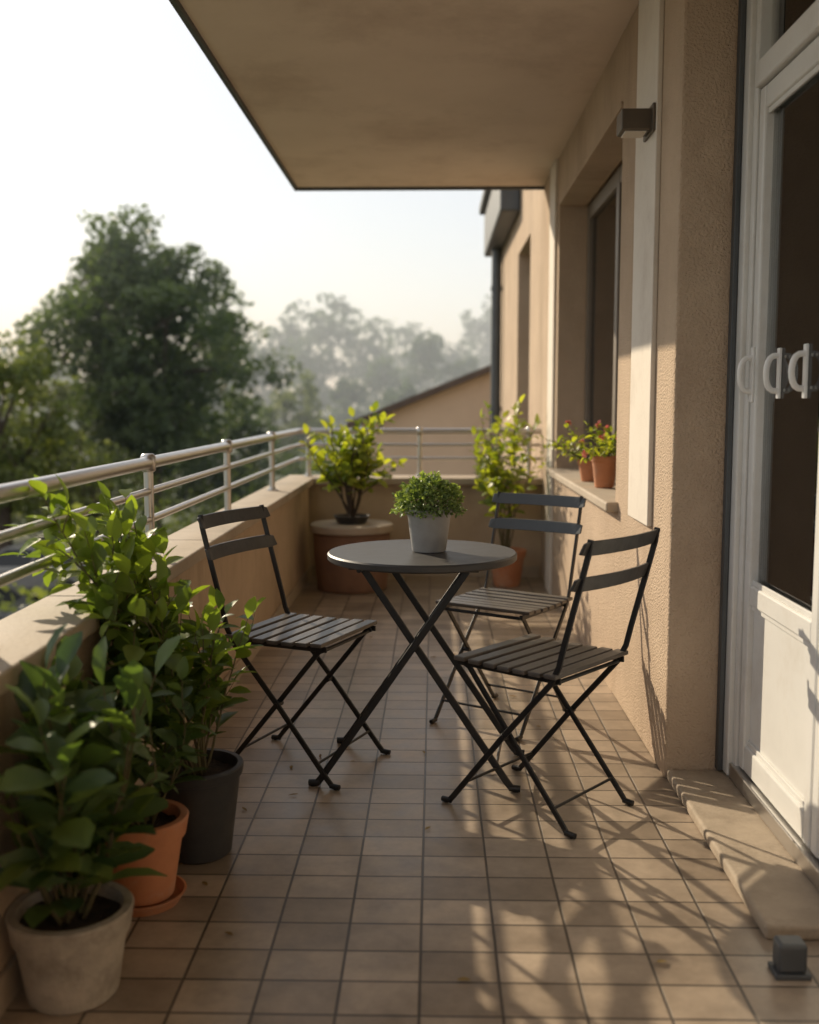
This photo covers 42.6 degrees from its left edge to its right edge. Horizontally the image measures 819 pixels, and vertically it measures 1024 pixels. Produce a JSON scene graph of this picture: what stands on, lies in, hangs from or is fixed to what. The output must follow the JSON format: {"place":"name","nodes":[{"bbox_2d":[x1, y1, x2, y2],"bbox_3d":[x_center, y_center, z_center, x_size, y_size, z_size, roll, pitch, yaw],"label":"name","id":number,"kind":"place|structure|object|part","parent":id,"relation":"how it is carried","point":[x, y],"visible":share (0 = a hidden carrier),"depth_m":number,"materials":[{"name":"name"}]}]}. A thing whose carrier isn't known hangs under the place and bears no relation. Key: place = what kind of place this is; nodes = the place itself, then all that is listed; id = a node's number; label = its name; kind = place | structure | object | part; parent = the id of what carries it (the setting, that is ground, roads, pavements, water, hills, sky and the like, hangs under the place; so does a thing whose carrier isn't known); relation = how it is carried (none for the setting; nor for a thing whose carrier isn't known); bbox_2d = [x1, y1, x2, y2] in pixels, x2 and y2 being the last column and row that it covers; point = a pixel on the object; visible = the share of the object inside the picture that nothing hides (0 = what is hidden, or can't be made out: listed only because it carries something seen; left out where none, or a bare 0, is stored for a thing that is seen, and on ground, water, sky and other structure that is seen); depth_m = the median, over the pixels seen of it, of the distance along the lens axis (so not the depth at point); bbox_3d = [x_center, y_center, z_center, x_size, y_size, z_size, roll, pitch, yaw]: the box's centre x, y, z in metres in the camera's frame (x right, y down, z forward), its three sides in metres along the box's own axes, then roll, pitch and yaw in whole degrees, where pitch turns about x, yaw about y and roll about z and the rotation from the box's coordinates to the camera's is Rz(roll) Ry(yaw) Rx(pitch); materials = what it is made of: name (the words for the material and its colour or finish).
{"place":"outdoors","nodes":[
{"label":"outdoors","id":0,"kind":"place"},
{"bbox_2d":[0,584,33,619],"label":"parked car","id":1,"kind":"object","parent":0,"point":[19,599],"visible":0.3,"depth_m":22.49,"materials":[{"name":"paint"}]},
{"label":"windows","id":2,"kind":"part","parent":1,"relation":"part of","materials":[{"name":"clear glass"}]},
{"bbox_2d":[18,590,50,601],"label":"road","id":3,"kind":"structure","parent":0,"point":[35,598],"depth_m":28.27,"materials":[{"name":"grey asphalt"}]},
{"bbox_2d":[0,541,109,589],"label":"parked car","id":4,"kind":"object","parent":3,"relation":"on","point":[8,563],"visible":0.21,"depth_m":27.25,"materials":[{"name":"paint"}]},
{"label":"windows","id":5,"kind":"part","parent":4,"relation":"part of","materials":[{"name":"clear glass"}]},
{"bbox_2d":[39,528,108,555],"bbox_3d":[-10.077,1.270,30.944,4.287,1.440,1.820,0,6,3],"label":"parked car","id":6,"kind":"object","parent":3,"relation":"on","point":[97,534],"depth_m":30.23,"materials":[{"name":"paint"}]},
{"bbox_2d":[2,406,375,544],"bbox_3d":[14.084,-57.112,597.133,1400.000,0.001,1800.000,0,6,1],"label":"ground","id":7,"kind":"structure","parent":0,"point":[21,539],"depth_m":50.77,"materials":[{"name":"green plant"}]},
{"bbox_2d":[0,351,11,433],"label":"deciduous tree","id":8,"kind":"object","parent":7,"relation":"on","point":[4,353],"visible":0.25,"depth_m":31.04,"materials":[{"name":"green plant"}]},
{"bbox_2d":[0,329,86,550],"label":"deciduous tree","id":9,"kind":"object","parent":7,"relation":"on","point":[24,373],"visible":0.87,"depth_m":29.04,"materials":[{"name":"green plant"}]},
{"bbox_2d":[2,373,115,536],"bbox_3d":[-12.266,-1.663,36.256,4.920,6.201,4.944,0,6,1],"label":"deciduous tree","id":10,"kind":"object","parent":7,"relation":"on","point":[61,388],"visible":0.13,"depth_m":35.93,"materials":[{"name":"green plant"}]},
{"bbox_2d":[29,426,176,536],"bbox_3d":[-8.931,-0.201,30.205,3.887,4.544,4.150,0,6,1],"label":"deciduous tree","id":11,"kind":"object","parent":7,"relation":"on","point":[74,496],"visible":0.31,"depth_m":29.89,"materials":[{"name":"green plant"}]},
{"bbox_2d":[0,460,305,613],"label":"roadside shrubs","id":12,"kind":"object","parent":7,"relation":"on","point":[41,592],"visible":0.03,"depth_m":22.81,"materials":[{"name":"green plant"}]},
{"bbox_2d":[8,203,302,532],"bbox_3d":[-8.181,-4.013,33.785,8.727,11.394,8.605,-4,7,-30],"label":"deciduous tree","id":13,"kind":"object","parent":7,"relation":"on","point":[145,412],"visible":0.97,"depth_m":32.35,"materials":[{"name":"green plant"}]},
{"bbox_2d":[12,447,339,531],"bbox_3d":[-12.897,-0.632,39.697,33.477,4.693,7.498,0,6,1],"label":"hedge","id":14,"kind":"object","parent":7,"relation":"on","point":[277,458],"depth_m":38.74,"materials":[{"name":"green plant"}]},
{"bbox_2d":[162,389,298,524],"bbox_3d":[-6.842,-1.645,38.363,5.532,5.736,5.911,0,6,1],"label":"deciduous tree","id":15,"kind":"object","parent":7,"relation":"on","point":[248,451],"visible":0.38,"depth_m":37.19,"materials":[{"name":"green plant"}]},
{"bbox_2d":[0,292,490,470],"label":"distant trees","id":16,"kind":"object","parent":7,"relation":"on","point":[381,372],"visible":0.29,"depth_m":92.09,"materials":[{"name":"green plant"}]},
{"bbox_2d":[258,369,331,474],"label":"deciduous tree","id":17,"kind":"object","parent":7,"relation":"on","point":[287,401],"visible":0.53,"depth_m":49.50,"materials":[{"name":"green plant"}]},
{"bbox_2d":[0,0,491,405],"label":"sky","id":18,"kind":"structure","parent":0,"point":[105,105],"materials":[{"name":"white"}]},
{"bbox_2d":[0,576,818,1023],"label":"tiled balcony floor","id":19,"kind":"structure","parent":0,"point":[362,896],"depth_m":2.65,"materials":[{"name":"tile"}]},
{"bbox_2d":[0,623,181,1015],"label":"potted laurel bush","id":20,"kind":"object","parent":19,"relation":"on","point":[67,925],"visible":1,"depth_m":2.06,"materials":[{"name":"green plant"}]},
{"bbox_2d":[0,474,265,864],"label":"potted citrus shrub","id":21,"kind":"object","parent":19,"relation":"on","point":[126,590],"visible":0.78,"depth_m":2.70,"materials":[{"name":"green plant"}]},
{"bbox_2d":[87,632,215,916],"bbox_3d":[-0.618,0.619,2.541,0.316,0.641,0.486,0,6,1],"label":"terracotta potted plant","id":22,"kind":"object","parent":19,"relation":"on","point":[153,895],"visible":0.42,"depth_m":2.48,"materials":[{"name":"green plant"}]},
{"bbox_2d":[0,475,542,1017],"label":"balcony parapet","id":23,"kind":"structure","parent":19,"relation":"on","point":[296,505],"depth_m":4.70,"materials":[{"name":"paint"}]},
{"bbox_2d":[0,427,540,586],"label":"metal balcony railing","id":24,"kind":"object","parent":23,"relation":"on","point":[147,464],"visible":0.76,"depth_m":3.88,"materials":[{"name":"metal"}]},
{"bbox_2d":[197,505,390,790],"bbox_3d":[-0.382,0.419,3.494,0.527,0.842,0.406,3,7,24],"label":"folding bistro chair","id":25,"kind":"object","parent":19,"relation":"on","point":[314,635],"visible":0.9,"depth_m":3.47,"materials":[{"name":"black metal"}]},
{"bbox_2d":[310,519,392,593],"bbox_3d":[-0.372,0.283,6.797,0.536,0.425,0.536,0,6,1],"label":"drum side table","id":26,"kind":"object","parent":19,"relation":"on","point":[328,535],"visible":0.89,"depth_m":6.60,"materials":[{"name":"ceramic"}]},
{"bbox_2d":[296,401,406,524],"bbox_3d":[-0.398,-0.316,6.707,0.631,0.784,0.639,-2,6,-17],"label":"potted lemon tree","id":27,"kind":"object","parent":26,"relation":"on","point":[351,465],"visible":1,"depth_m":6.64,"materials":[{"name":"green plant"}]},
{"bbox_2d":[308,539,524,792],"bbox_3d":[0.041,0.487,3.429,0.661,0.724,0.610,1,6,8],"label":"round bistro table","id":28,"kind":"object","parent":19,"relation":"on","point":[398,558],"visible":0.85,"depth_m":3.25,"materials":[{"name":"metal"}]},
{"bbox_2d":[389,470,466,552],"bbox_3d":[0.061,-0.005,3.388,0.254,0.263,0.253,0,6,1],"label":"potted herb","id":29,"kind":"object","parent":28,"relation":"on","point":[429,522],"visible":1,"depth_m":3.34,"materials":[{"name":"green plant"}]},
{"bbox_2d":[180,630,665,980],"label":"fallen leaves","id":30,"kind":"object","parent":19,"relation":"on","point":[459,979],"visible":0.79,"depth_m":2.62,"materials":[{"name":"plant"}]},
{"bbox_2d":[429,491,585,741],"bbox_3d":[0.380,0.366,4.008,0.406,0.842,0.527,4,7,34],"label":"folding bistro chair","id":31,"kind":"object","parent":19,"relation":"on","point":[525,605],"visible":0.83,"depth_m":4.04,"materials":[{"name":"black metal"}]},
{"bbox_2d":[470,394,546,587],"bbox_3d":[0.650,-0.127,6.732,0.554,1.255,0.977,0,6,1],"label":"potted climbing plant","id":32,"kind":"object","parent":19,"relation":"on","point":[489,478],"visible":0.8,"depth_m":6.76,"materials":[{"name":"green plant"}]},
{"bbox_2d":[441,527,659,839],"bbox_3d":[0.418,0.461,3.101,0.527,0.842,0.406,5,8,41],"label":"folding bistro chair","id":33,"kind":"object","parent":19,"relation":"on","point":[551,662],"visible":1,"depth_m":3.04,"materials":[{"name":"black metal"}]},
{"bbox_2d":[529,155,590,594],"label":"wall","id":34,"kind":"structure","parent":19,"relation":"on","point":[572,224],"depth_m":6.36,"materials":[{"name":"paint"}]},
{"bbox_2d":[545,159,557,594],"bbox_3d":[0.887,-0.812,6.572,0.018,2.650,0.280,0,6,1],"label":"trim strip","id":35,"kind":"object","parent":34,"relation":"attached to","point":[551,354],"depth_m":6.50,"materials":[{"name":"beige paint"}]},
{"bbox_2d":[559,101,623,205],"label":"lintel","id":36,"kind":"structure","parent":34,"relation":"on","point":[602,161],"depth_m":5.20,"materials":[{"name":"paint"}]},
{"bbox_2d":[560,30,624,201],"bbox_3d":[1.071,-1.861,5.161,0.409,0.270,2.100,0,6,1],"label":"wall above window","id":37,"kind":"structure","parent":36,"relation":"on","point":[606,99],"depth_m":4.88,"materials":[{"name":"paint"}]},
{"bbox_2d":[554,480,614,691],"bbox_3d":[1.071,0.263,5.383,0.409,0.760,2.100,0,6,1],"label":"wall below window","id":38,"kind":"structure","parent":19,"relation":"on","point":[593,624],"depth_m":5.04,"materials":[{"name":"paint"}]},
{"bbox_2d":[547,468,617,511],"bbox_3d":[0.935,-0.135,5.334,0.240,0.040,2.240,0,6,1],"label":"window sill","id":39,"kind":"structure","parent":38,"relation":"on","point":[601,498],"depth_m":4.96,"materials":[{"name":"beige stone"}]},
{"bbox_2d":[539,420,615,481],"bbox_3d":[0.854,-0.314,5.360,0.376,0.310,0.367,0,6,1],"label":"potted geranium","id":40,"kind":"object","parent":39,"relation":"on","point":[586,472],"visible":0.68,"depth_m":5.32,"materials":[{"name":"plant"}]},
{"bbox_2d":[576,420,616,487],"bbox_3d":[0.913,-0.269,4.888,0.218,0.317,0.344,4,7,34],"label":"potted geranium","id":41,"kind":"object","parent":39,"relation":"on","point":[604,466],"visible":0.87,"depth_m":4.90,"materials":[{"name":"plant"}]},
{"bbox_2d":[589,192,616,455],"bbox_3d":[1.056,-0.926,5.259,0.005,1.390,1.960,0,6,1],"label":"window glass","id":42,"kind":"object","parent":38,"relation":"on","point":[603,296],"visible":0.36,"depth_m":5.78,"materials":[{"name":"glass"}]},
{"bbox_2d":[612,0,738,777],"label":"pier","id":43,"kind":"structure","parent":19,"relation":"on","point":[664,680],"depth_m":3.29,"materials":[{"name":"paint"}]},
{"bbox_2d":[616,102,655,141],"bbox_3d":[0.760,-1.302,3.517,0.120,0.090,0.160,0,6,1],"label":"wall lamp","id":44,"kind":"object","parent":43,"relation":"attached to","point":[635,122],"visible":0.91,"depth_m":3.47,"materials":[{"name":"grey metal"}]},
{"bbox_2d":[628,0,664,526],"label":"trim strip","id":45,"kind":"object","parent":43,"relation":"attached to","point":[646,234],"depth_m":3.59,"materials":[{"name":"beige paint"}]},
{"bbox_2d":[722,0,757,774],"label":"jamb","id":46,"kind":"object","parent":43,"relation":"attached to","point":[743,275],"visible":0.39,"depth_m":3.17,"materials":[{"name":"white plastic"}]},
{"bbox_2d":[715,0,746,770],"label":"shutter guide","id":47,"kind":"object","parent":46,"relation":"attached to","point":[742,5],"visible":1,"depth_m":3.20,"materials":[{"name":"metal"}]},
{"bbox_2d":[667,770,818,939],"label":"stone door step","id":48,"kind":"object","parent":19,"relation":"on","point":[775,888],"visible":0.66,"depth_m":2.72,"materials":[{"name":"beige stone"}]},
{"bbox_2d":[729,763,818,890],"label":"threshold","id":49,"kind":"object","parent":48,"relation":"on","point":[790,840],"visible":0.49,"depth_m":2.82,"materials":[{"name":"metal"}]},
{"bbox_2d":[732,0,773,765],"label":"jamb","id":50,"kind":"object","parent":49,"relation":"on","point":[764,33],"visible":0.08,"depth_m":3.11,"materials":[{"name":"white plastic"}]},
{"bbox_2d":[738,85,776,769],"bbox_3d":[1.038,-0.216,3.101,0.060,2.005,0.050,0,6,1],"label":"stile","id":51,"kind":"object","parent":49,"relation":"on","point":[766,171],"visible":0.46,"depth_m":3.07,"materials":[{"name":"white plastic"}]},
{"bbox_2d":[737,355,751,393],"bbox_3d":[0.985,-0.402,3.083,0.049,0.116,0.017,0,6,1],"label":"handle","id":52,"kind":"object","parent":51,"relation":"attached to","point":[741,364],"visible":1,"depth_m":3.08,"materials":[{"name":"silver metal"}]},
{"bbox_2d":[749,347,754,401],"bbox_3d":[1.005,-0.402,3.082,0.007,0.160,0.024,0,6,1],"label":"handle plate","id":53,"kind":"object","parent":51,"relation":"attached to","point":[752,371],"visible":1,"depth_m":3.08,"materials":[{"name":"silver metal"}]},
{"bbox_2d":[744,746,803,839],"bbox_3d":[1.032,0.770,2.920,0.056,0.079,0.515,0,6,1],"label":"rail","id":54,"kind":"object","parent":49,"relation":"on","point":[788,806],"visible":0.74,"depth_m":2.89,"materials":[{"name":"white plastic"}]},
{"bbox_2d":[747,741,803,806],"bbox_3d":[1.015,0.724,2.915,0.008,0.015,0.515,0,6,1],"label":"bead","id":55,"kind":"object","parent":54,"relation":"on","point":[781,779],"visible":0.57,"depth_m":2.90,"materials":[{"name":"white plastic"}]},
{"bbox_2d":[750,612,809,798],"bbox_3d":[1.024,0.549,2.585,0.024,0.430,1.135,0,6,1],"label":"panel","id":56,"kind":"object","parent":54,"relation":"on","point":[779,695],"depth_m":2.89,"materials":[{"name":"white plastic"}]},
{"bbox_2d":[750,585,811,643],"bbox_3d":[1.032,0.274,2.868,0.056,0.060,0.515,0,6,1],"label":"rail","id":57,"kind":"object","parent":56,"relation":"on","point":[796,622],"visible":0.82,"depth_m":2.83,"materials":[{"name":"white plastic"}]},
{"bbox_2d":[752,580,811,618],"bbox_3d":[1.015,0.236,2.865,0.008,0.015,0.515,0,6,1],"label":"bead","id":58,"kind":"object","parent":57,"relation":"on","point":[793,605],"visible":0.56,"depth_m":2.84,"materials":[{"name":"white plastic"}]},
{"bbox_2d":[760,72,818,611],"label":"pane","id":59,"kind":"object","parent":57,"relation":"on","point":[790,488],"visible":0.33,"depth_m":2.83,"materials":[{"name":"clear glass"}]},
{"bbox_2d":[763,353,778,393],"bbox_3d":[1.008,-0.386,2.923,0.049,0.116,0.017,0,6,1],"label":"handle","id":60,"kind":"object","parent":59,"relation":"attached to","point":[766,370],"visible":1,"depth_m":2.92,"materials":[{"name":"silver metal"}]},
{"bbox_2d":[776,348,781,398],"bbox_3d":[1.027,-0.386,2.922,0.008,0.140,0.022,0,6,1],"label":"handle plate","id":61,"kind":"object","parent":59,"relation":"attached to","point":[778,374],"visible":1,"depth_m":2.91,"materials":[{"name":"silver metal"}]},
{"bbox_2d":[788,350,805,391],"bbox_3d":[1.003,-0.364,2.714,0.049,0.108,0.017,0,6,1],"label":"handle","id":62,"kind":"object","parent":59,"relation":"attached to","point":[791,371],"visible":1,"depth_m":2.71,"materials":[{"name":"silver metal"}]},
{"bbox_2d":[802,343,808,397],"bbox_3d":[1.022,-0.364,2.714,0.008,0.140,0.022,0,6,1],"label":"handle plate","id":63,"kind":"object","parent":59,"relation":"attached to","point":[805,371],"visible":1,"depth_m":2.71,"materials":[{"name":"silver metal"}]},
{"bbox_2d":[752,606,810,647],"bbox_3d":[1.015,0.311,2.872,0.008,0.015,0.515,0,6,1],"label":"bead","id":64,"kind":"object","parent":56,"relation":"attached to","point":[789,632],"visible":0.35,"depth_m":2.85,"materials":[{"name":"white plastic"}]},
{"bbox_2d":[803,449,818,848],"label":"stile","id":65,"kind":"object","parent":49,"relation":"on","point":[811,721],"visible":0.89,"depth_m":2.60,"materials":[{"name":"white plastic"}]},
{"bbox_2d":[766,36,818,106],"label":"rail","id":66,"kind":"object","parent":65,"relation":"attached to","point":[801,65],"visible":0.71,"depth_m":2.75,"materials":[{"name":"white plastic"}]},
{"bbox_2d":[769,64,818,112],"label":"bead","id":67,"kind":"object","parent":66,"relation":"attached to","point":[796,87],"visible":1,"depth_m":2.77,"materials":[{"name":"white plastic"}]},
{"bbox_2d":[810,654,818,858],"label":"stile","id":68,"kind":"object","parent":49,"relation":"on","point":[814,848],"visible":1,"depth_m":2.57,"materials":[{"name":"white plastic"}]},
{"bbox_2d":[767,935,811,980],"bbox_3d":[0.802,0.938,2.216,0.075,0.075,0.060,0,6,1],"label":"door stop","id":69,"kind":"object","parent":19,"relation":"on","point":[789,961],"depth_m":2.19,"materials":[{"name":"rubber"}]},
{"bbox_2d":[363,372,490,474],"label":"walls","id":70,"kind":"structure","parent":0,"point":[462,405],"depth_m":13.96,"materials":[{"name":"beige paint"}]},
{"bbox_2d":[347,365,490,427],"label":"roof slope","id":71,"kind":"structure","parent":70,"relation":"on","point":[436,390],"depth_m":13.76,"materials":[{"name":"tile"}]},
{"bbox_2d":[500,213,530,473],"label":"wing wall end","id":72,"kind":"structure","parent":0,"point":[515,316],"depth_m":9.72,"materials":[{"name":"beige paint"}]},
{"bbox_2d":[479,190,491,214],"bbox_3d":[3.500,-3.244,10.340,5.500,0.095,3.000,0,6,1],"label":"gutter","id":73,"kind":"object","parent":72,"relation":"attached to","point":[484,201],"visible":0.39,"depth_m":11.14,"materials":[{"name":"metal"}]},
{"bbox_2d":[489,249,501,468],"bbox_3d":[0.942,0.568,11.703,0.130,6.840,0.130,0,6,1],"label":"drainpipe","id":74,"kind":"object","parent":72,"relation":"attached to","point":[496,290],"visible":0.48,"depth_m":11.40,"materials":[{"name":"metal"}]},
{"bbox_2d":[484,190,520,256],"bbox_3d":[0.902,-2.974,10.480,0.179,0.460,2.900,0,6,1],"label":"eave","id":75,"kind":"object","parent":72,"relation":"attached to","point":[502,211],"visible":0.66,"depth_m":9.86,"materials":[{"name":"paint"}]},
{"bbox_2d":[516,442,526,472],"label":"wing wall","id":76,"kind":"structure","parent":0,"point":[518,462],"depth_m":8.86,"materials":[{"name":"beige paint"}]},
{"bbox_2d":[518,190,530,253],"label":"wing wall","id":77,"kind":"structure","parent":0,"point":[524,245],"depth_m":8.68,"materials":[{"name":"beige paint"}]},
{"bbox_2d":[583,204,592,458],"bbox_3d":[1.079,-1.034,6.268,0.050,1.555,0.070,0,6,1],"label":"window frame","id":78,"kind":"object","parent":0,"point":[588,321],"visible":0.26,"depth_m":6.23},
{"bbox_2d":[590,171,616,218],"bbox_3d":[1.067,-1.712,5.694,0.046,0.084,0.930,0,6,1],"label":"window frame","id":79,"kind":"object","parent":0,"point":[608,191],"visible":0.65,"depth_m":5.65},
{"bbox_2d":[611,165,621,454],"bbox_3d":[1.056,-0.930,5.269,0.050,1.555,0.080,0,6,1],"label":"window frame","id":80,"kind":"object","parent":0,"point":[616,303],"visible":0.26,"depth_m":5.24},
{"bbox_2d":[620,164,621,182],"bbox_3d":[1.044,-1.607,4.680,0.046,0.084,0.950,0,6,1],"label":"window frame","id":81,"kind":"object","parent":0,"point":[621,173],"visible":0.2,"depth_m":5.13,"materials":[{"name":"grey"}]},
{"bbox_2d":[773,0,815,44],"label":"transom glass","id":82,"kind":"object","parent":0,"point":[788,14],"visible":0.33,"depth_m":2.90,"materials":[{"name":"glass"}]},
{"bbox_3d":[0.925,-0.034,-0.880,0.410,2.650,4.300,0,6,1],"label":"wall","id":83,"kind":"object","parent":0,"visible":0},
{"bbox_2d":[179,0,638,186],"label":"slab","id":84,"kind":"structure","parent":83,"relation":"on","point":[399,93],"depth_m":4.75,"materials":[{"name":"concrete"}]},
{"bbox_2d":[169,0,297,190],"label":"drip edge","id":85,"kind":"object","parent":84,"relation":"attached to","point":[194,32],"visible":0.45,"depth_m":4.71,"materials":[{"name":"metal"}]},
{"bbox_2d":[298,186,544,190],"bbox_3d":[0.357,-2.305,7.108,2.230,0.250,0.029,0,6,1],"label":"drip edge","id":86,"kind":"object","parent":84,"relation":"attached to","point":[419,188],"visible":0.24,"depth_m":7.11,"materials":[{"name":"metal"}]},
{"bbox_3d":[1.017,-1.086,2.103,0.056,0.064,0.515,0,6,1],"label":"rail","id":87,"kind":"object","parent":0,"visible":0},
{"bbox_2d":[755,0,818,87],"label":"transom bar","id":88,"kind":"object","parent":87,"relation":"on","point":[793,42],"visible":0.71,"depth_m":2.75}
]}

